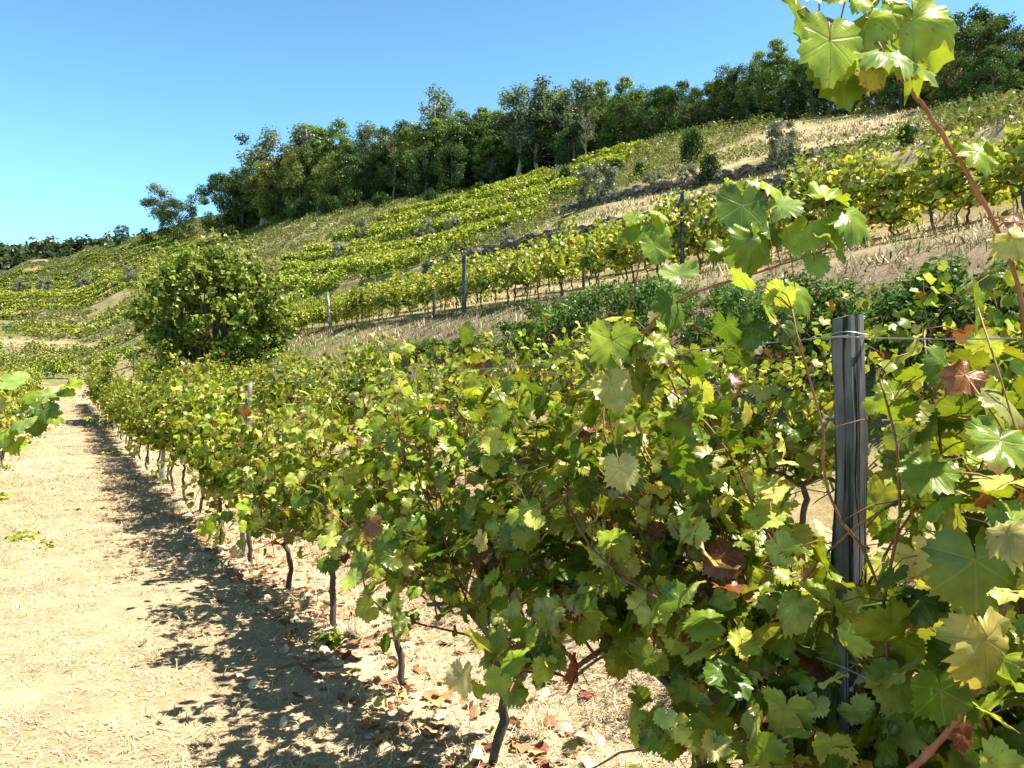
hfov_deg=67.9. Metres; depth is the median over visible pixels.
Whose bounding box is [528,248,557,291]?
grapevine
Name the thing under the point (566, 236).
grapevine
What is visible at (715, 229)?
grapevine
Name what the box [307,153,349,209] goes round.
chestnut tree
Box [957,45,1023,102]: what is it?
oak tree
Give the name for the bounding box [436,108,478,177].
pine tree
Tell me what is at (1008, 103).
undergrowth
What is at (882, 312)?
bramble bush
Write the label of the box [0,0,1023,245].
sky
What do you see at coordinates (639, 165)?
evergreen bush
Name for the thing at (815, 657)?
trellis wire
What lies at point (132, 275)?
olive tree
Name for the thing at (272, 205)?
oak tree
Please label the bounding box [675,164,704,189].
olive tree
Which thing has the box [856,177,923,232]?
grapevine
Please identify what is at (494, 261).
grapevine
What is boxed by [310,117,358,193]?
pine tree
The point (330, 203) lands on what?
evergreen bush
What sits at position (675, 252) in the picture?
grapevine
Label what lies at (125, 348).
grapevine
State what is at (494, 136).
pine tree
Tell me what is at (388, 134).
oak tree
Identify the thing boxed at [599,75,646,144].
pine tree
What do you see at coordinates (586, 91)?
eucalyptus tree
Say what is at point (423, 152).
oak tree
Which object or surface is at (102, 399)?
grapevine
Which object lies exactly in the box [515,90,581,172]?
oak tree
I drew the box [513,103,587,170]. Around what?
oak tree
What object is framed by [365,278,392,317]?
grapevine
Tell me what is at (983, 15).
oak tree
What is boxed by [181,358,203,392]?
grapevine
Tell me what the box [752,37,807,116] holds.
pine tree
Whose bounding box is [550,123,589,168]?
oak tree
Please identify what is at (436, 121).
pine tree
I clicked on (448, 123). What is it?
oak tree
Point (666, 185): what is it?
stone wall
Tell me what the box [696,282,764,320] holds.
bramble bush
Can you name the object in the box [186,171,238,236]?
oak tree
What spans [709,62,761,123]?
oak tree
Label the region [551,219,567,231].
olive tree
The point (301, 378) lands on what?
grapevine
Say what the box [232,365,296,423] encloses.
grapevine
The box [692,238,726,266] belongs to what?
grapevine
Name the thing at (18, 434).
grapevine
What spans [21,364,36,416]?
grapevine
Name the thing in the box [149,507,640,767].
leaf litter
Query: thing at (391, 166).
thinning tree
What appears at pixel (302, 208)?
evergreen bush
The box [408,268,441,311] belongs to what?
grapevine
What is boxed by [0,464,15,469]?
weed
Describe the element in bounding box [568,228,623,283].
grapevine
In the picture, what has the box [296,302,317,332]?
grapevine
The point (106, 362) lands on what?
grapevine
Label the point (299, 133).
eucalyptus tree
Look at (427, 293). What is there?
grapevine
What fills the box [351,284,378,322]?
grapevine
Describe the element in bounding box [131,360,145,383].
grapevine
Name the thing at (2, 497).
weed
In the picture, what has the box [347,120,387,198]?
eucalyptus tree
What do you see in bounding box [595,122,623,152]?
oak tree
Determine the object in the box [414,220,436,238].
olive tree
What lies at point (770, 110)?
oak tree
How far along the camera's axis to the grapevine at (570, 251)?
16.91 m
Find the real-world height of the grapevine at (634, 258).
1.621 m
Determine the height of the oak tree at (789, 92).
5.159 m
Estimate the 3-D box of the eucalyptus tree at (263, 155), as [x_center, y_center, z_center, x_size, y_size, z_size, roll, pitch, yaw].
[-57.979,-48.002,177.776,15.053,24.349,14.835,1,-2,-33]
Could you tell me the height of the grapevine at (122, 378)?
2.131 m
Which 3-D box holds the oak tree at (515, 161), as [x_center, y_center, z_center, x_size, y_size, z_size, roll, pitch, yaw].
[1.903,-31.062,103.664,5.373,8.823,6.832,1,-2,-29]
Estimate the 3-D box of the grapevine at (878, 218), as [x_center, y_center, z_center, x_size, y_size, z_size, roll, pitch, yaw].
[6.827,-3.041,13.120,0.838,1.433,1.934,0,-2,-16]
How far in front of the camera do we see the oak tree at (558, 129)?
99.93 m
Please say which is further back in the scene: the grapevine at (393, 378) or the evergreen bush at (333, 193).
the evergreen bush at (333, 193)
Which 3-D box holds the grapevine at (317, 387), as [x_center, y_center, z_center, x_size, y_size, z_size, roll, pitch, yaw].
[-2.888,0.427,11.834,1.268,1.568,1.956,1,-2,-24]
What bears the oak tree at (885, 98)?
on the hillside
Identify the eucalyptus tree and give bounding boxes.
[139,181,182,237]
[231,124,283,226]
[271,121,327,198]
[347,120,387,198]
[404,83,459,145]
[485,86,547,175]
[510,74,566,171]
[539,76,600,159]
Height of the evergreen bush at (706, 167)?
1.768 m
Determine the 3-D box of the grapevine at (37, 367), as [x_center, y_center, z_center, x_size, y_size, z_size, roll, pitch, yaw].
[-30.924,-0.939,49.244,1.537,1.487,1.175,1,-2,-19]
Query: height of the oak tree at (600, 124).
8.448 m
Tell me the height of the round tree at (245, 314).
6.279 m
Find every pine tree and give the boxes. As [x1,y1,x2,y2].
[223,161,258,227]
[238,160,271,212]
[241,190,267,222]
[266,123,317,210]
[290,125,337,206]
[301,145,336,199]
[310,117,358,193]
[374,127,421,196]
[408,118,449,188]
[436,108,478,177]
[460,106,495,179]
[476,109,517,176]
[572,78,619,154]
[572,121,599,153]
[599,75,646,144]
[617,92,648,143]
[621,89,649,143]
[736,50,785,118]
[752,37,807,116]
[806,88,834,111]
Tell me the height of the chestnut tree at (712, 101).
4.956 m
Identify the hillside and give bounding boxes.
[0,101,1023,767]
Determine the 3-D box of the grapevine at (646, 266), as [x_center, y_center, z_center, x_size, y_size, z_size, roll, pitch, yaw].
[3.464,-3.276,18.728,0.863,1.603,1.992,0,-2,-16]
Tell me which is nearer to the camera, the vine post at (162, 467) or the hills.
the vine post at (162, 467)
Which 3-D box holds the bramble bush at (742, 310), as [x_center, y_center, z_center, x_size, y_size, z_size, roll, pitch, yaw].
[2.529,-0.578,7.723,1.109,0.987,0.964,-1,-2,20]
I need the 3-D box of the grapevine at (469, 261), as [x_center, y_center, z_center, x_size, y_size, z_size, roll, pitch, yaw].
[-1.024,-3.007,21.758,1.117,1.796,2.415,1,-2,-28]
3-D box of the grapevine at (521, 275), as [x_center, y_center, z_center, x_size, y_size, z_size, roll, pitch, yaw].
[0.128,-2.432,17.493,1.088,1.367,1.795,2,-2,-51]
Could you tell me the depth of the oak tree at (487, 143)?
102.74 m
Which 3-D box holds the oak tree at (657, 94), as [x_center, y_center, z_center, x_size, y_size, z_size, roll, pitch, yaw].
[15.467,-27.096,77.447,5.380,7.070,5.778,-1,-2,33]
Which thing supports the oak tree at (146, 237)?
on the hillside
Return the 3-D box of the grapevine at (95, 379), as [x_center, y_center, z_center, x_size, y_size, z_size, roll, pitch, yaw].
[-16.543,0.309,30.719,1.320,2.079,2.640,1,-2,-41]
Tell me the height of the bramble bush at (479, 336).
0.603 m
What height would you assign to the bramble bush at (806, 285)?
1.186 m
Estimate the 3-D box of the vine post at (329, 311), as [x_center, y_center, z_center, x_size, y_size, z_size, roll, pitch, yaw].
[-6.776,-2.570,28.221,0.326,1.712,0.129,0,-2,0]
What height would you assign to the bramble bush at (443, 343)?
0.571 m
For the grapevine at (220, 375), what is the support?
on the hillside
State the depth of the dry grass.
4.74 m
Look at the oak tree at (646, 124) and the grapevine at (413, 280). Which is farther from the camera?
the oak tree at (646, 124)
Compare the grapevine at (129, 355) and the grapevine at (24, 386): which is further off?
the grapevine at (129, 355)
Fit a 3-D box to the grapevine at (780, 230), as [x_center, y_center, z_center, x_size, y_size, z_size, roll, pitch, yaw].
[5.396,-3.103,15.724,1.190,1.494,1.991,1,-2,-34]
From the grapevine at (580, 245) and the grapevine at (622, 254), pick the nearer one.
the grapevine at (622, 254)
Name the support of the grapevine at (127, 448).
on the hillside
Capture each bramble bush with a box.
[343,349,389,364]
[377,339,431,362]
[421,336,469,363]
[446,327,515,359]
[488,316,550,354]
[511,295,590,356]
[559,290,608,325]
[565,276,646,353]
[590,273,687,342]
[630,282,756,356]
[639,278,705,312]
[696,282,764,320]
[707,276,806,367]
[714,262,884,389]
[785,276,936,380]
[859,261,1003,377]
[880,253,1023,364]
[970,260,1023,346]
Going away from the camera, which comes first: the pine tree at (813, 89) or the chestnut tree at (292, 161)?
the pine tree at (813, 89)
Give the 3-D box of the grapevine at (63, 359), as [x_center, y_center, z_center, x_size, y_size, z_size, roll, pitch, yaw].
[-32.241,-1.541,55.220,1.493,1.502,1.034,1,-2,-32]
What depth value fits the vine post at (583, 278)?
19.84 m
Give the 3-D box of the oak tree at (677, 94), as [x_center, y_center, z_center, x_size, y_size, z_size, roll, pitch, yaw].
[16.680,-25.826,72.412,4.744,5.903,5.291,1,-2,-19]
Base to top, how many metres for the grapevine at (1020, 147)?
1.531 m
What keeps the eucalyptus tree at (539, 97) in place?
on the hillside
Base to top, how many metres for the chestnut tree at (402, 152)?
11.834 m
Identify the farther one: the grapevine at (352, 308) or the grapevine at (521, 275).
the grapevine at (352, 308)
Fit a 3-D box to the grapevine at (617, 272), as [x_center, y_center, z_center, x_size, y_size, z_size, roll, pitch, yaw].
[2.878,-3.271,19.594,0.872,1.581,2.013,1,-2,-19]
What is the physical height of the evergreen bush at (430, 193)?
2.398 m
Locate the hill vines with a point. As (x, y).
(372, 256)
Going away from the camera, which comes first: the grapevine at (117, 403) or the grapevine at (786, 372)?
the grapevine at (786, 372)
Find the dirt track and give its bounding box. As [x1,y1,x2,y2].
[41,374,139,395]
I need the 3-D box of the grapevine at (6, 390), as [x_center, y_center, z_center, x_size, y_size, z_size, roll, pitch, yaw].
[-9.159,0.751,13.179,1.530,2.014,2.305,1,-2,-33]
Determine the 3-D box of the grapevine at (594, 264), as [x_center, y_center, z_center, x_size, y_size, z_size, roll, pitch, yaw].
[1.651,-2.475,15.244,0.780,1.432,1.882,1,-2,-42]
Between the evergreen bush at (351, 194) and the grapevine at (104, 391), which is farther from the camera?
the evergreen bush at (351, 194)
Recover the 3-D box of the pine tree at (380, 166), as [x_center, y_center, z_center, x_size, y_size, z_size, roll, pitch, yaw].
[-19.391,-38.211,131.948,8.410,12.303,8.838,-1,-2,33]
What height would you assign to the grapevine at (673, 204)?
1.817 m
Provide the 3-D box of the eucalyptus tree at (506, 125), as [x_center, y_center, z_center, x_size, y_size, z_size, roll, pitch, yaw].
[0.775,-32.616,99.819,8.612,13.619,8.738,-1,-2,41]
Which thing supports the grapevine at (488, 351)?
on the hillside
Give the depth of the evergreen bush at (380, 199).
112.84 m
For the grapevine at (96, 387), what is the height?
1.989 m
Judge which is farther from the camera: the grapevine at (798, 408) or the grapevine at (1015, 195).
the grapevine at (1015, 195)
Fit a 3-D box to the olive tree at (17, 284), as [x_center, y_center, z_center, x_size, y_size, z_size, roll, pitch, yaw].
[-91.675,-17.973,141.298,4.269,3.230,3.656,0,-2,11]
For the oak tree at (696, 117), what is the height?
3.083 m
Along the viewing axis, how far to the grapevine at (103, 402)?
23.93 m
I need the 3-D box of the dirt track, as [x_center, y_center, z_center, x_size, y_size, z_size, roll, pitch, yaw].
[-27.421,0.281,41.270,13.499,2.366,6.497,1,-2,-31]
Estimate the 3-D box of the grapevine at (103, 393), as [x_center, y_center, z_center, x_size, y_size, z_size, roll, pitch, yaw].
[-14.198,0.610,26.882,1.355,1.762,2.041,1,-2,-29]
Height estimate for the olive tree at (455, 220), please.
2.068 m
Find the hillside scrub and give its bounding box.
[115,97,1023,533]
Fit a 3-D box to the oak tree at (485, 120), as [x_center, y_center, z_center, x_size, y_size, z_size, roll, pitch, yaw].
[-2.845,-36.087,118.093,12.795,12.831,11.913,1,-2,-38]
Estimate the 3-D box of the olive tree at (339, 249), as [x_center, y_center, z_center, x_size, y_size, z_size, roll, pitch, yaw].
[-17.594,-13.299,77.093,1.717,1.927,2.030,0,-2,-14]
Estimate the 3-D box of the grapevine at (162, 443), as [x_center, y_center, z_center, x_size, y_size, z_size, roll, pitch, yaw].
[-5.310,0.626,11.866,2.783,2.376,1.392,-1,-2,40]
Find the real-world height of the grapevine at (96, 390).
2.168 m
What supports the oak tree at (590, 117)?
on the hillside
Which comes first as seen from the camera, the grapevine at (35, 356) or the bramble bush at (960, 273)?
the bramble bush at (960, 273)
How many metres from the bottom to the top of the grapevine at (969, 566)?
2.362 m
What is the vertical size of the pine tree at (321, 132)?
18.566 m
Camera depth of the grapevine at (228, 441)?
6.04 m
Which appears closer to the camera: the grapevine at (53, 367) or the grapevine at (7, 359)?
the grapevine at (53, 367)
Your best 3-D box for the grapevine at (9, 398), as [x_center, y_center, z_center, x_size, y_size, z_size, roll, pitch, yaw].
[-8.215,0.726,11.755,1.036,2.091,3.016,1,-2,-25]
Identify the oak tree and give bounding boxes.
[113,224,129,244]
[140,228,152,241]
[155,196,197,242]
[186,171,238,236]
[214,167,259,232]
[221,172,259,225]
[258,174,285,215]
[272,159,316,212]
[327,143,367,197]
[340,150,378,203]
[363,136,408,188]
[364,142,398,194]
[366,152,403,198]
[369,119,418,194]
[398,124,449,192]
[404,140,445,195]
[427,138,450,190]
[429,142,474,193]
[431,135,476,188]
[437,114,487,191]
[439,119,488,188]
[455,110,496,183]
[471,136,512,184]
[474,118,505,181]
[476,135,548,179]
[484,109,528,178]
[506,126,547,176]
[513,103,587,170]
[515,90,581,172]
[541,106,593,167]
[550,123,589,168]
[568,98,622,153]
[595,113,612,142]
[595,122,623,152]
[616,84,668,145]
[632,84,687,139]
[638,112,667,141]
[656,79,703,136]
[658,108,685,132]
[685,100,713,130]
[686,81,724,123]
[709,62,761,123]
[731,87,762,123]
[755,59,803,117]
[769,79,802,120]
[772,61,826,112]
[785,58,830,118]
[827,101,859,115]
[862,76,897,108]
[876,72,920,112]
[894,11,960,107]
[930,2,1003,98]
[935,48,981,107]
[954,13,1023,85]
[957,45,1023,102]
[960,11,1023,98]
[986,25,1023,93]
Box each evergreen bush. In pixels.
[289,201,307,219]
[315,194,343,213]
[327,188,340,201]
[341,187,362,209]
[371,191,391,207]
[422,187,439,201]
[471,181,484,193]
[557,165,572,180]
[609,157,622,170]
[632,160,647,176]
[679,126,704,164]
[696,149,722,184]
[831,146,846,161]
[858,133,883,151]
[896,122,916,146]
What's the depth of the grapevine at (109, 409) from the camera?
20.81 m
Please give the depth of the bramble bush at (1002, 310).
5.56 m
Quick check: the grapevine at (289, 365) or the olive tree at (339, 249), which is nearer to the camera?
the grapevine at (289, 365)
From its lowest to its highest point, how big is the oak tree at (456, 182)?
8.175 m
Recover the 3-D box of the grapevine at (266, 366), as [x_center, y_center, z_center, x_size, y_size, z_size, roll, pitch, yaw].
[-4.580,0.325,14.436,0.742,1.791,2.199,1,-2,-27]
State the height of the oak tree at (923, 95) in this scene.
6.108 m
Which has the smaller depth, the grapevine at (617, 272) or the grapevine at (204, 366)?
the grapevine at (204, 366)
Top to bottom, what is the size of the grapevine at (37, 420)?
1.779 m
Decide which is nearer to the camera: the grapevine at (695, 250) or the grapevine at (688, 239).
the grapevine at (688, 239)
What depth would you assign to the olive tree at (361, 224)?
86.81 m
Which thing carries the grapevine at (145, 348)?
on the hillside
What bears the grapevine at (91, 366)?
on the hillside
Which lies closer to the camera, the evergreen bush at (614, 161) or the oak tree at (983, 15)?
the oak tree at (983, 15)
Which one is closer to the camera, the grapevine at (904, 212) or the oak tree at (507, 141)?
the grapevine at (904, 212)
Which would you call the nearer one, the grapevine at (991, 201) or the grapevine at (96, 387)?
the grapevine at (991, 201)
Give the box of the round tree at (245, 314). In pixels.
[115,227,301,383]
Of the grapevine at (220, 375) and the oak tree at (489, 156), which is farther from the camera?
the oak tree at (489, 156)
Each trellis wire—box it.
[123,336,1022,383]
[176,434,865,676]
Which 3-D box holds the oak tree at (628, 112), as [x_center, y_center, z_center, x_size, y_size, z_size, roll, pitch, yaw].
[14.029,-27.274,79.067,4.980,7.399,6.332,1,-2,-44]
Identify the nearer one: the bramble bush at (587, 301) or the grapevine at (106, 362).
the bramble bush at (587, 301)
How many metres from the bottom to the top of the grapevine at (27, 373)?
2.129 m
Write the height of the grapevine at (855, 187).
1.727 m
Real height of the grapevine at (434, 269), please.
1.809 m
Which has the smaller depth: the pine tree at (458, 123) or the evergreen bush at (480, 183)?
the evergreen bush at (480, 183)
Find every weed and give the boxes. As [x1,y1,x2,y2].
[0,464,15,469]
[0,491,11,499]
[3,529,39,540]
[40,539,57,547]
[98,450,123,454]
[311,628,342,648]
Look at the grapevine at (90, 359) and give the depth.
55.82 m
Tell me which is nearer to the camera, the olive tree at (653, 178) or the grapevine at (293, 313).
the grapevine at (293, 313)
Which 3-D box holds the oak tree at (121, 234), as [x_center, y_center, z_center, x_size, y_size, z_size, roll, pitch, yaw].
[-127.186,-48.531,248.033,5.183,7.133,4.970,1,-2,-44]
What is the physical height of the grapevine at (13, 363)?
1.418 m
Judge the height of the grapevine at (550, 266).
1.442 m
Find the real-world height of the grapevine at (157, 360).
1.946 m
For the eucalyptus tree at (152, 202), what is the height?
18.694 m
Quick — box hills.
[0,252,30,273]
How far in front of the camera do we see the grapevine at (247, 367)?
16.62 m
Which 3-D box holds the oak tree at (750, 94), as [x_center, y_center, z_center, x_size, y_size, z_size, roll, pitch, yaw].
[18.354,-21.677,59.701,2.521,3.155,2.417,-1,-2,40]
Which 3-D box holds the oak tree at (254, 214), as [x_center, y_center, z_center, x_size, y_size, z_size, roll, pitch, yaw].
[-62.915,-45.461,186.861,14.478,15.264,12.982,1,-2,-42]
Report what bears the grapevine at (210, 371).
on the hillside
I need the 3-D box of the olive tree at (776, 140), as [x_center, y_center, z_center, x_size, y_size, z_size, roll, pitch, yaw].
[11.046,-9.797,31.145,1.911,2.160,1.617,1,-2,-37]
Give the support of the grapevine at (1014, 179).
on the hillside
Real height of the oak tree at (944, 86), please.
3.072 m
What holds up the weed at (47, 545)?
on the hillside
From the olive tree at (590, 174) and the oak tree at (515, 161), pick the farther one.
the oak tree at (515, 161)
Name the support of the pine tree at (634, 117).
on the hillside
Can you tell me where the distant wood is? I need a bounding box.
[0,231,143,268]
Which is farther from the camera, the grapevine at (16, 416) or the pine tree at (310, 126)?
the pine tree at (310, 126)
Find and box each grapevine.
[0,359,21,369]
[0,365,38,444]
[0,369,43,464]
[0,371,13,427]
[0,371,82,456]
[0,387,22,430]
[0,389,26,451]
[2,354,23,365]
[2,372,39,459]
[10,366,35,416]
[17,379,37,416]
[18,389,50,438]
[19,367,38,391]
[20,359,47,375]
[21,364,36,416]
[23,352,45,365]
[31,370,46,389]
[39,352,63,365]
[40,357,68,378]
[56,359,84,376]
[57,353,79,366]
[78,360,117,409]
[78,363,111,406]
[79,353,101,366]
[82,361,106,372]
[83,366,108,413]
[83,368,94,403]
[83,378,119,430]
[84,366,114,419]
[86,372,113,416]
[88,369,104,412]
[89,376,112,422]
[91,369,111,408]
[97,348,121,360]
[97,352,121,369]
[97,374,121,417]
[97,375,111,425]
[97,375,143,439]
[97,377,141,451]
[98,374,138,445]
[103,384,120,436]
[105,376,120,422]
[106,371,143,442]
[108,382,152,459]
[114,385,178,470]
[116,379,145,455]
[117,343,137,354]
[118,366,202,476]
[120,347,146,365]
[120,347,233,491]
[121,377,153,464]
[129,357,149,377]
[129,379,196,483]
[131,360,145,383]
[133,361,146,382]
[134,337,151,346]
[136,339,154,356]
[139,355,153,384]
[140,347,237,514]
[143,359,158,388]
[144,356,160,382]
[146,379,243,519]
[159,376,222,502]
[173,359,190,380]
[173,376,267,543]
[180,360,194,388]
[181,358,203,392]
[189,358,225,383]
[191,362,225,394]
[193,373,309,563]
[194,391,382,589]
[196,384,406,628]
[208,358,237,416]
[218,365,255,411]
[226,355,267,404]
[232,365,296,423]
[245,353,294,436]
[248,348,306,418]
[266,342,498,689]
[274,349,346,420]
[285,302,306,330]
[285,360,363,454]
[286,304,309,328]
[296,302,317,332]
[299,295,324,327]
[308,303,319,325]
[310,298,334,327]
[312,210,727,765]
[316,297,337,323]
[317,343,397,450]
[319,330,409,418]
[324,293,346,326]
[332,292,359,325]
[343,281,370,321]
[345,282,371,323]
[348,339,443,448]
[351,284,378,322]
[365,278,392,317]
[366,277,393,321]
[376,266,418,315]
[380,277,408,314]
[384,279,406,319]
[399,280,424,317]
[400,270,423,313]
[403,272,445,314]
[405,340,516,457]
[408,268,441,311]
[419,179,1023,767]
[426,262,466,311]
[428,259,455,309]
[428,304,573,465]
[431,253,460,306]
[447,265,476,310]
[449,247,499,304]
[450,252,498,308]
[471,254,500,302]
[482,316,640,451]
[483,244,536,303]
[492,246,536,298]
[497,248,544,300]
[514,233,575,297]
[517,213,598,291]
[522,245,536,292]
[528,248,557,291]
[529,236,582,293]
[551,233,582,288]
[563,218,616,285]
[563,221,633,284]
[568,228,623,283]
[581,213,675,282]
[594,216,657,283]
[605,187,694,277]
[606,264,624,283]
[607,342,791,491]
[641,260,652,276]
[657,191,728,269]
[665,0,1023,767]
[668,246,697,263]
[678,177,772,240]
[684,238,704,260]
[684,311,1023,533]
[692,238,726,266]
[766,207,808,257]
[772,158,886,252]
[777,134,943,246]
[780,260,1023,495]
[846,179,916,241]
[849,116,1017,232]
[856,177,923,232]
[863,174,956,237]
[903,126,1020,228]
[926,106,1023,210]
[941,173,993,222]
[962,183,1023,212]
[968,139,1023,199]
[1006,143,1023,152]
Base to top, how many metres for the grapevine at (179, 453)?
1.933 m
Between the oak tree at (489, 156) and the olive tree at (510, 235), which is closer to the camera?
the olive tree at (510, 235)
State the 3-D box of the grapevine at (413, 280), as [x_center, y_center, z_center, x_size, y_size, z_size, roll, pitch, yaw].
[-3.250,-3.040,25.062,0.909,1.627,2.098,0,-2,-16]
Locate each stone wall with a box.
[421,162,843,273]
[552,127,925,215]
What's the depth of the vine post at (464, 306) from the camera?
19.02 m
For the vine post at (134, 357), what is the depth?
47.33 m
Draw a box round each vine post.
[133,352,135,371]
[160,386,165,480]
[240,383,251,557]
[325,292,332,330]
[432,291,435,319]
[462,254,466,314]
[582,242,584,288]
[680,191,683,263]
[830,314,869,733]
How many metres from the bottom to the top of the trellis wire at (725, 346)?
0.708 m
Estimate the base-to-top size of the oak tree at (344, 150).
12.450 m
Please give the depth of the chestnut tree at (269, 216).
161.34 m
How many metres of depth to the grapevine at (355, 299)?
26.79 m
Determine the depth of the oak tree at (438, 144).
122.07 m
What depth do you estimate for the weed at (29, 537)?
8.20 m
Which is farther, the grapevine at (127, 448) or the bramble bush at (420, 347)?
the bramble bush at (420, 347)
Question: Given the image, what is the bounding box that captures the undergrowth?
[0,85,1023,379]
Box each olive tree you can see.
[9,279,31,291]
[36,276,54,291]
[72,273,90,287]
[120,265,139,282]
[331,243,346,257]
[352,217,369,237]
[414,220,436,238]
[442,214,460,230]
[498,227,518,244]
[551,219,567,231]
[573,162,619,203]
[641,170,667,185]
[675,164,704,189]
[761,117,801,169]
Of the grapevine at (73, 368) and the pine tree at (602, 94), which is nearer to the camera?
the grapevine at (73, 368)
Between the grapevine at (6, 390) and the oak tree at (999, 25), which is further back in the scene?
the oak tree at (999, 25)
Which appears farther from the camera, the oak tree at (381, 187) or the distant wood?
the distant wood
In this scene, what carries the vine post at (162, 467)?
on the hillside
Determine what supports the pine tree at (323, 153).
on the hillside
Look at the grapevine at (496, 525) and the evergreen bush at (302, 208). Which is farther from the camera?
the evergreen bush at (302, 208)
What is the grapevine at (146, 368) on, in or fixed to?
on the hillside
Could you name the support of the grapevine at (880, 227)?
on the hillside
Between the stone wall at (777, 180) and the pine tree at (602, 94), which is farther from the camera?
the pine tree at (602, 94)
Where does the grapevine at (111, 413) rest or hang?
on the hillside
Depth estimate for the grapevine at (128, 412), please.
15.32 m
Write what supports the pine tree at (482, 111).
on the hillside
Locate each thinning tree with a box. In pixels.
[384,134,401,197]
[576,108,594,153]
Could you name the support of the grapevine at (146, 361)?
on the hillside
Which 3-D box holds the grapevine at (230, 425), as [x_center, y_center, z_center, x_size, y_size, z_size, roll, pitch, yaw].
[-2.658,0.870,7.366,1.014,1.882,2.952,1,-2,-29]
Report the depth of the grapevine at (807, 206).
12.08 m
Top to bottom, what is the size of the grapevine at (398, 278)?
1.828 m
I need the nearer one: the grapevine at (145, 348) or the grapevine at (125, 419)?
the grapevine at (125, 419)
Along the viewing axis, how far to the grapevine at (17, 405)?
14.69 m
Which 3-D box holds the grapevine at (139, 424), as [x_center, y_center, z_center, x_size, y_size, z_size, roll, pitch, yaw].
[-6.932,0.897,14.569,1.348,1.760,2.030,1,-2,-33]
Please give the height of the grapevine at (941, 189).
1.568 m
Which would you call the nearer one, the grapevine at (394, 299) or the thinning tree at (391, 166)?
the grapevine at (394, 299)
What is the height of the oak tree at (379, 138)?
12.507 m
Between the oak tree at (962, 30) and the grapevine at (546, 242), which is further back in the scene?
the oak tree at (962, 30)
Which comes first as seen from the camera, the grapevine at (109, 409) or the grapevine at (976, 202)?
the grapevine at (976, 202)
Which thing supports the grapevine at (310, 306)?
on the hillside
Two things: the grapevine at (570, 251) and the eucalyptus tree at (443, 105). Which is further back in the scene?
the eucalyptus tree at (443, 105)
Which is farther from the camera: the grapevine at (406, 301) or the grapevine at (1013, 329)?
the grapevine at (406, 301)
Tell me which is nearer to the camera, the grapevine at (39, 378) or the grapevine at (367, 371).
the grapevine at (367, 371)
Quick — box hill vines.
[0,139,648,354]
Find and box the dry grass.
[0,397,914,767]
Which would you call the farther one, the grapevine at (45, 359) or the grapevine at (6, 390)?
the grapevine at (45, 359)
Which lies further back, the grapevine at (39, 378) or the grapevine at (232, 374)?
the grapevine at (39, 378)
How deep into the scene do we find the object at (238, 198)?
182.89 m
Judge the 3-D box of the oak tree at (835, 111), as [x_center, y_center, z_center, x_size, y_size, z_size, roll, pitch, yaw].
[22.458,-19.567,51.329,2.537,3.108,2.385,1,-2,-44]
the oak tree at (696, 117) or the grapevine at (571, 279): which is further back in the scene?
the oak tree at (696, 117)
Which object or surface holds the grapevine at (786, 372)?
on the hillside
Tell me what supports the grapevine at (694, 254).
on the hillside
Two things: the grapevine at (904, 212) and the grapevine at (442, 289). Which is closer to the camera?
the grapevine at (904, 212)
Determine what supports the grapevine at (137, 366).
on the hillside
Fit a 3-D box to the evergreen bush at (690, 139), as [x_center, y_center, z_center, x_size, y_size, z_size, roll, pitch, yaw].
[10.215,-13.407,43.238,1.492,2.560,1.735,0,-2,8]
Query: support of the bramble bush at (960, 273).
on the hillside
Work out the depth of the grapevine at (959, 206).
14.19 m
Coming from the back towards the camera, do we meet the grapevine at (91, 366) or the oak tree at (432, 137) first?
the oak tree at (432, 137)
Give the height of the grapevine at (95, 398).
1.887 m
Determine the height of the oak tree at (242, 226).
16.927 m
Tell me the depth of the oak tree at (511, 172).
107.58 m
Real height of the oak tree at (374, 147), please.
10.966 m
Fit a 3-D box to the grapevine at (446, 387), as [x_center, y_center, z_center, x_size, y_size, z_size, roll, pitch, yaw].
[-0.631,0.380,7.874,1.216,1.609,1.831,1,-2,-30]
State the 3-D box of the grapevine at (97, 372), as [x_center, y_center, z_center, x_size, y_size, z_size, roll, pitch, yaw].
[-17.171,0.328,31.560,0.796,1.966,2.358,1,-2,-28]
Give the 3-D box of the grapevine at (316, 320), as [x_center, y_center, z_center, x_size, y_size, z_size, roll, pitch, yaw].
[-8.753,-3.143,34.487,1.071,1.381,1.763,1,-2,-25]
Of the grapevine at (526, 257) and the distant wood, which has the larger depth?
the distant wood
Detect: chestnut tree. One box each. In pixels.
[242,154,303,224]
[270,143,319,215]
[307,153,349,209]
[385,126,439,196]
[700,75,742,126]
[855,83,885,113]
[921,65,966,108]
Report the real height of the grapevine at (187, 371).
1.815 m
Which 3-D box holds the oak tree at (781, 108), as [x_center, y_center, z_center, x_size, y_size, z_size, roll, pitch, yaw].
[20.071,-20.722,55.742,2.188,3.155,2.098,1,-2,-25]
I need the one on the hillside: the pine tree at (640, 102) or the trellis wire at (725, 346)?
the pine tree at (640, 102)
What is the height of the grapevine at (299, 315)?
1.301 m
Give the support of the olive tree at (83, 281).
on the hillside
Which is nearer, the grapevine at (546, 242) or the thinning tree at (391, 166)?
the grapevine at (546, 242)
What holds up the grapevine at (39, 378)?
on the hillside
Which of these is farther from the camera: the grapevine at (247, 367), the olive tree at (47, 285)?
the olive tree at (47, 285)
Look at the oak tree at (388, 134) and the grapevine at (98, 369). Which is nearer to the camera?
the grapevine at (98, 369)
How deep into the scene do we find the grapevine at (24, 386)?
18.85 m
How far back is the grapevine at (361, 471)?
4.02 m
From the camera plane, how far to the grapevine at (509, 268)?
19.69 m

